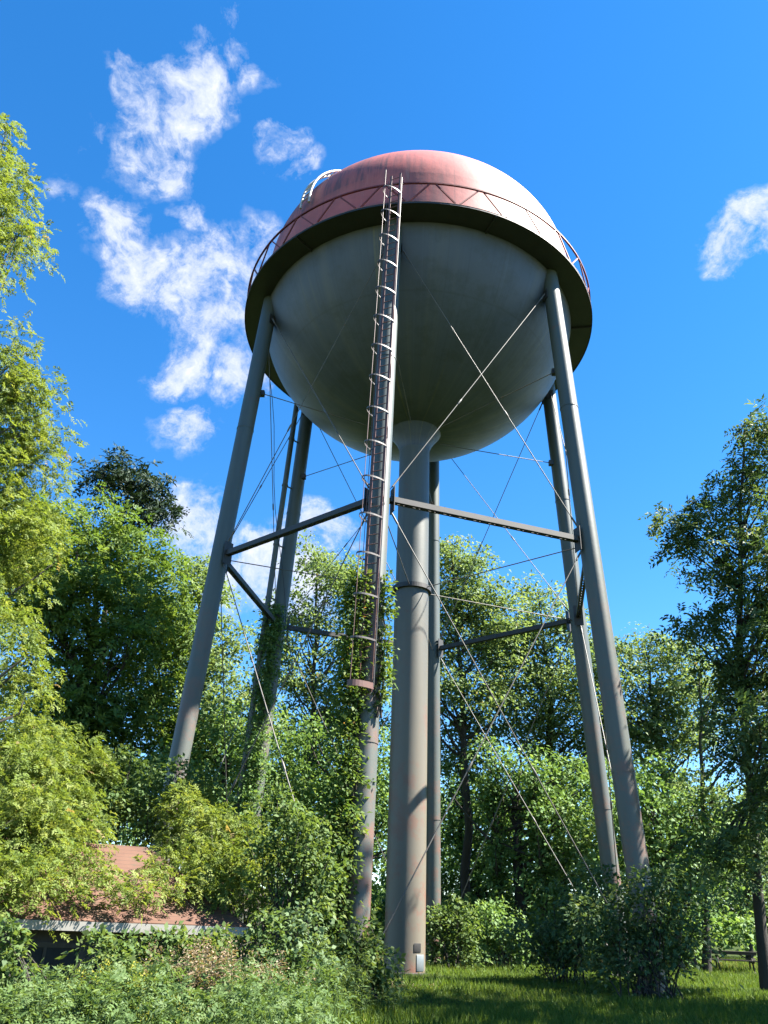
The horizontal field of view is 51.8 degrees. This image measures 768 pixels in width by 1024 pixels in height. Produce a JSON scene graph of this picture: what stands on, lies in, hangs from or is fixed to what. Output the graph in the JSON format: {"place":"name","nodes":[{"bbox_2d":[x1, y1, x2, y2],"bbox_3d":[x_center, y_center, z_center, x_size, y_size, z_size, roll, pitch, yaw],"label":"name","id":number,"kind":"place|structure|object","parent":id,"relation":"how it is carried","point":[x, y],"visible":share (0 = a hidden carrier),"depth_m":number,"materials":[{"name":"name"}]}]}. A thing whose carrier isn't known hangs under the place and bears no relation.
{"place":"outdoors","nodes":[
{"label":"outdoors","id":0,"kind":"place"},
{"bbox_2d":[1,978,357,1023],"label":"wild grass","id":1,"kind":"structure","parent":0,"point":[335,1011],"depth_m":10.67,"materials":[{"name":"green plant"}]},
{"bbox_2d":[0,0,767,925],"label":"sky","id":2,"kind":"structure","parent":0,"point":[171,141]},
{"bbox_2d":[456,962,478,972],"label":"tall weed","id":3,"kind":"object","parent":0,"point":[465,966],"visible":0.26,"depth_m":26.73,"materials":[{"name":"green plant"}]},
{"bbox_2d":[214,931,767,1023],"bbox_3d":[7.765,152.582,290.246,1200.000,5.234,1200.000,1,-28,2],"label":"ground","id":4,"kind":"structure","parent":0,"point":[716,948],"depth_m":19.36,"materials":[{"name":"green plant"}]},
{"bbox_2d":[1,989,61,1023],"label":"tall weed","id":5,"kind":"object","parent":4,"relation":"on","point":[38,1003],"visible":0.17,"depth_m":9.76,"materials":[{"name":"green plant"}]},
{"bbox_2d":[0,112,88,751],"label":"locust tree","id":6,"kind":"object","parent":4,"relation":"on","point":[15,523],"visible":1,"depth_m":13.84,"materials":[{"name":"green plant"}]},
{"bbox_2d":[0,966,104,1023],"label":"tall weed","id":7,"kind":"object","parent":4,"relation":"on","point":[9,1007],"visible":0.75,"depth_m":9.48,"materials":[{"name":"green plant"}]},
{"bbox_2d":[14,1005,100,1023],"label":"tall weed","id":8,"kind":"object","parent":4,"relation":"on","point":[51,1014],"visible":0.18,"depth_m":9.69,"materials":[{"name":"green plant"}]},
{"bbox_2d":[0,692,139,942],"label":"locust sapling","id":9,"kind":"object","parent":4,"relation":"on","point":[31,807],"visible":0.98,"depth_m":15.64,"materials":[{"name":"green plant"}]},
{"bbox_2d":[36,1010,116,1023],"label":"tall weed","id":10,"kind":"object","parent":4,"relation":"on","point":[62,1014],"visible":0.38,"depth_m":9.39,"materials":[{"name":"green plant"}]},
{"bbox_2d":[0,912,155,1007],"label":"leafy bush","id":11,"kind":"object","parent":4,"relation":"on","point":[8,957],"visible":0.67,"depth_m":11.66,"materials":[{"name":"green plant"}]},
{"bbox_2d":[26,979,145,1022],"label":"tall weed","id":12,"kind":"object","parent":4,"relation":"on","point":[60,1016],"visible":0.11,"depth_m":10.32,"materials":[{"name":"green plant"}]},
{"bbox_2d":[0,966,173,1023],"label":"tall weed","id":13,"kind":"object","parent":4,"relation":"on","point":[94,988],"visible":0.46,"depth_m":9.91,"materials":[{"name":"green plant"}]},
{"bbox_2d":[64,953,163,1018],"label":"tall weed","id":14,"kind":"object","parent":4,"relation":"on","point":[136,983],"visible":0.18,"depth_m":10.76,"materials":[{"name":"green plant"}]},
{"bbox_2d":[0,481,237,845],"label":"ash tree","id":15,"kind":"object","parent":4,"relation":"on","point":[81,689],"visible":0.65,"depth_m":36.29,"materials":[{"name":"green plant"}]},
{"bbox_2d":[0,838,247,989],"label":"shed","id":16,"kind":"structure","parent":4,"relation":"on","point":[48,950],"depth_m":14.49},
{"bbox_2d":[0,941,85,989],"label":"window","id":17,"kind":"structure","parent":16,"relation":"in","point":[49,951],"depth_m":13.89,"materials":[{"name":"black glass"}]},
{"bbox_2d":[86,1012,167,1023],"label":"tall weed","id":18,"kind":"object","parent":4,"relation":"on","point":[140,1019],"visible":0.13,"depth_m":9.66,"materials":[{"name":"green plant"}]},
{"bbox_2d":[79,949,183,1023],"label":"tall weed","id":19,"kind":"object","parent":4,"relation":"on","point":[113,972],"visible":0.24,"depth_m":10.76,"materials":[{"name":"green plant"}]},
{"bbox_2d":[69,441,194,822],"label":"walnut tree","id":20,"kind":"object","parent":4,"relation":"on","point":[120,474],"visible":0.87,"depth_m":45.55,"materials":[{"name":"green plant"}]},
{"bbox_2d":[76,743,225,868],"bbox_3d":[-5.765,8.467,18.817,3.594,5.777,2.608,1,-28,2],"label":"leafy bush","id":21,"kind":"object","parent":4,"relation":"on","point":[121,798],"visible":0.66,"depth_m":19.52,"materials":[{"name":"green plant"}]},
{"bbox_2d":[97,968,211,1019],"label":"tall weed","id":22,"kind":"object","parent":4,"relation":"on","point":[143,986],"visible":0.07,"depth_m":10.85,"materials":[{"name":"green plant"}]},
{"bbox_2d":[138,986,219,1023],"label":"tall weed","id":23,"kind":"object","parent":4,"relation":"on","point":[177,1011],"visible":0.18,"depth_m":10.07,"materials":[{"name":"green plant"}]},
{"bbox_2d":[0,936,371,1023],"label":"undergrowth","id":24,"kind":"object","parent":4,"relation":"on","point":[296,1007],"visible":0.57,"depth_m":9.75,"materials":[{"name":"green plant"}]},
{"bbox_2d":[107,777,285,966],"bbox_3d":[-3.688,7.980,17.022,3.718,4.876,5.895,7,-28,-10],"label":"locust sapling","id":25,"kind":"object","parent":4,"relation":"on","point":[203,854],"visible":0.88,"depth_m":16.62,"materials":[{"name":"green plant"}]},
{"bbox_2d":[109,904,293,989],"bbox_3d":[-2.924,7.235,12.673,2.822,1.781,1.609,1,-28,2],"label":"leafy bush","id":26,"kind":"object","parent":4,"relation":"on","point":[180,938],"visible":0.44,"depth_m":12.85,"materials":[{"name":"green plant"}]},
{"bbox_2d":[139,937,269,1010],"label":"tall weed","id":27,"kind":"object","parent":4,"relation":"on","point":[162,962],"visible":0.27,"depth_m":11.25,"materials":[{"name":"green plant"}]},
{"bbox_2d":[138,548,297,868],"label":"poplar tree","id":28,"kind":"object","parent":4,"relation":"on","point":[216,651],"visible":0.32,"depth_m":40.10,"materials":[{"name":"green plant"}]},
{"bbox_2d":[111,692,338,897],"bbox_3d":[-7.359,13.362,34.252,10.699,10.824,7.220,16,-31,-25],"label":"beech tree","id":29,"kind":"object","parent":4,"relation":"on","point":[214,733],"visible":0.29,"depth_m":34.76,"materials":[{"name":"green plant"}]},
{"bbox_2d":[167,930,289,1020],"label":"tall weed","id":30,"kind":"object","parent":4,"relation":"on","point":[202,966],"visible":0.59,"depth_m":11.11,"materials":[{"name":"green plant"}]},
{"bbox_2d":[183,959,284,1007],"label":"tall weed","id":31,"kind":"object","parent":4,"relation":"on","point":[224,971],"visible":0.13,"depth_m":11.35,"materials":[{"name":"green plant"}]},
{"bbox_2d":[205,987,295,1023],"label":"tall weed","id":32,"kind":"object","parent":4,"relation":"on","point":[261,1005],"visible":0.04,"depth_m":10.77,"materials":[{"name":"green plant"}]},
{"bbox_2d":[208,952,316,1023],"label":"tall weed","id":33,"kind":"object","parent":4,"relation":"on","point":[253,971],"visible":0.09,"depth_m":11.87,"materials":[{"name":"green plant"}]},
{"bbox_2d":[226,779,358,970],"bbox_3d":[-1.897,7.465,15.719,2.557,4.158,1.926,14,-30,-21],"label":"leafy bush","id":34,"kind":"object","parent":4,"relation":"on","point":[295,855],"visible":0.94,"depth_m":15.85,"materials":[{"name":"green plant"}]},
{"bbox_2d":[257,943,346,1019],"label":"tall weed","id":35,"kind":"object","parent":4,"relation":"on","point":[330,973],"visible":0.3,"depth_m":12.71,"materials":[{"name":"green plant"}]},
{"bbox_2d":[245,897,361,1010],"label":"sumac bush","id":36,"kind":"object","parent":4,"relation":"on","point":[301,930],"visible":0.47,"depth_m":13.44,"materials":[{"name":"green plant"}]},
{"bbox_2d":[244,529,392,912],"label":"poplar tree","id":37,"kind":"object","parent":4,"relation":"on","point":[316,566],"visible":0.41,"depth_m":43.68,"materials":[{"name":"green plant"}]},
{"bbox_2d":[304,989,368,1023],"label":"tall weed","id":38,"kind":"object","parent":4,"relation":"on","point":[351,1002],"visible":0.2,"depth_m":12.80,"materials":[{"name":"green plant"}]},
{"bbox_2d":[316,947,374,1013],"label":"tall weed","id":39,"kind":"object","parent":4,"relation":"on","point":[351,979],"visible":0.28,"depth_m":14.06,"materials":[{"name":"green plant"}]},
{"bbox_2d":[233,659,460,903],"bbox_3d":[-1.669,12.492,36.224,10.448,14.575,7.649,1,-28,2],"label":"beech tree","id":40,"kind":"object","parent":4,"relation":"on","point":[381,817],"visible":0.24,"depth_m":35.86,"materials":[{"name":"green plant"}]},
{"bbox_2d":[319,915,410,1004],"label":"leafy bush","id":41,"kind":"object","parent":4,"relation":"on","point":[377,984],"visible":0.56,"depth_m":15.55,"materials":[{"name":"green plant"}]},
{"bbox_2d":[342,988,405,1011],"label":"tall weed","id":42,"kind":"object","parent":4,"relation":"on","point":[379,998],"visible":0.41,"depth_m":14.40,"materials":[{"name":"green plant"}]},
{"bbox_2d":[1,746,767,948],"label":"undergrowth","id":43,"kind":"object","parent":4,"relation":"on","point":[382,870],"visible":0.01,"depth_m":61.99,"materials":[{"name":"green plant"}]},
{"bbox_2d":[383,978,437,992],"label":"tall weed","id":44,"kind":"object","parent":4,"relation":"on","point":[407,985],"visible":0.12,"depth_m":18.00,"materials":[{"name":"green plant"}]},
{"bbox_2d":[151,150,677,995],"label":"water tower","id":45,"kind":"structure","parent":4,"relation":"on","point":[417,314],"depth_m":30.17,"materials":[{"name":"metal"}]},
{"bbox_2d":[214,599,289,941],"bbox_3d":[-5.325,10.207,31.132,2.447,14.297,2.071,1,-28,2],"label":"creeper vine","id":46,"kind":"object","parent":45,"relation":"attached to","point":[257,759],"visible":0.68,"depth_m":31.89,"materials":[{"name":"green plant"}]},
{"bbox_2d":[295,565,378,959],"bbox_3d":[-1.032,6.142,19.267,1.794,10.959,2.013,1,-28,2],"label":"creeper vine","id":47,"kind":"object","parent":45,"relation":"attached to","point":[338,805],"visible":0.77,"depth_m":19.47,"materials":[{"name":"green plant"}]},
{"bbox_2d":[317,710,386,982],"bbox_3d":[-0.810,7.899,18.775,2.087,6.266,1.509,1,-28,2],"label":"creeper vine","id":48,"kind":"object","parent":45,"relation":"attached to","point":[374,918],"visible":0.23,"depth_m":18.41,"materials":[{"name":"green plant"}]},
{"bbox_2d":[371,569,399,717],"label":"creeper vine","id":49,"kind":"object","parent":45,"relation":"attached to","point":[385,645],"visible":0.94,"depth_m":20.99,"materials":[{"name":"green plant"}]},
{"bbox_2d":[372,737,535,930],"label":"beech tree","id":50,"kind":"object","parent":4,"relation":"on","point":[455,840],"visible":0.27,"depth_m":41.46,"materials":[{"name":"green plant"}]},
{"bbox_2d":[425,892,492,972],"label":"leafy bush","id":51,"kind":"object","parent":4,"relation":"on","point":[459,941],"visible":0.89,"depth_m":26.72,"materials":[{"name":"green plant"}]},
{"bbox_2d":[384,531,537,932],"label":"poplar tree","id":52,"kind":"object","parent":4,"relation":"on","point":[460,617],"visible":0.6,"depth_m":42.38,"materials":[{"name":"green plant"}]},
{"bbox_2d":[454,895,538,970],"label":"leafy bush","id":53,"kind":"object","parent":4,"relation":"on","point":[492,917],"visible":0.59,"depth_m":29.38,"materials":[{"name":"green plant"}]},
{"bbox_2d":[245,886,767,967],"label":"undergrowth","id":54,"kind":"object","parent":4,"relation":"on","point":[732,933],"visible":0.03,"depth_m":36.56,"materials":[{"name":"green plant"}]},
{"bbox_2d":[450,774,589,964],"bbox_3d":[6.275,16.248,35.902,6.580,9.384,3.206,1,-28,2],"label":"ivy clad trunk","id":55,"kind":"object","parent":4,"relation":"on","point":[499,828],"visible":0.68,"depth_m":36.14,"materials":[{"name":"green plant"}]},
{"bbox_2d":[466,765,578,966],"bbox_3d":[6.061,16.013,35.629,6.086,8.774,3.619,-7,-29,18],"label":"ivy clad trunk","id":56,"kind":"object","parent":4,"relation":"on","point":[534,796],"visible":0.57,"depth_m":35.34,"materials":[{"name":"green plant"}]},
{"bbox_2d":[452,569,655,954],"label":"maple tree","id":57,"kind":"object","parent":4,"relation":"on","point":[547,721],"visible":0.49,"depth_m":42.60,"materials":[{"name":"green plant"}]},
{"bbox_2d":[455,733,652,963],"bbox_3d":[7.723,15.279,35.997,9.494,10.153,7.380,1,-28,2],"label":"beech tree","id":58,"kind":"object","parent":4,"relation":"on","point":[519,879],"visible":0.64,"depth_m":36.01,"materials":[{"name":"green plant"}]},
{"bbox_2d":[492,853,625,987],"bbox_3d":[5.168,11.365,22.070,4.333,3.487,3.442,1,-28,2],"label":"leafy bush","id":59,"kind":"object","parent":4,"relation":"on","point":[560,961],"visible":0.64,"depth_m":21.93,"materials":[{"name":"green plant"}]},
{"bbox_2d":[370,946,757,971],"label":"tall grass","id":60,"kind":"structure","parent":4,"relation":"on","point":[578,961],"depth_m":34.42,"materials":[{"name":"green plant"}]},
{"bbox_2d":[562,621,723,967],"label":"maple tree","id":61,"kind":"object","parent":4,"relation":"on","point":[657,727],"visible":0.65,"depth_m":41.84,"materials":[{"name":"green plant"}]},
{"bbox_2d":[557,858,749,1001],"bbox_3d":[6.382,10.019,18.951,4.503,3.092,2.812,-6,-29,16],"label":"leafy bush","id":62,"kind":"object","parent":4,"relation":"on","point":[652,933],"visible":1,"depth_m":18.67,"materials":[{"name":"green plant"}]},
{"bbox_2d":[553,749,765,972],"bbox_3d":[11.968,15.147,34.261,9.043,9.084,7.080,1,-28,2],"label":"beech tree","id":63,"kind":"object","parent":4,"relation":"on","point":[661,851],"visible":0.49,"depth_m":33.89,"materials":[{"name":"green plant"}]},
{"bbox_2d":[638,394,767,990],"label":"oak tree","id":64,"kind":"object","parent":4,"relation":"on","point":[743,670],"visible":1,"depth_m":25.31,"materials":[{"name":"green plant"}]},
{"bbox_2d":[657,653,762,973],"bbox_3d":[15.338,12.969,35.185,6.324,13.752,4.541,-18,-34,34],"label":"maple tree","id":65,"kind":"object","parent":4,"relation":"on","point":[700,772],"visible":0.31,"depth_m":35.62,"materials":[{"name":"green plant"}]},
{"bbox_2d":[680,787,767,959],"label":"maple tree","id":66,"kind":"object","parent":4,"relation":"on","point":[745,893],"visible":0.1,"depth_m":51.10,"materials":[{"name":"green plant"}]},
{"bbox_2d":[711,950,757,973],"bbox_3d":[15.096,19.406,34.062,1.900,0.829,1.680,-6,-29,14],"label":"picnic table","id":67,"kind":"object","parent":4,"relation":"on","point":[749,954],"visible":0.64,"depth_m":33.85,"materials":[{"name":"brown wood"}]}
]}

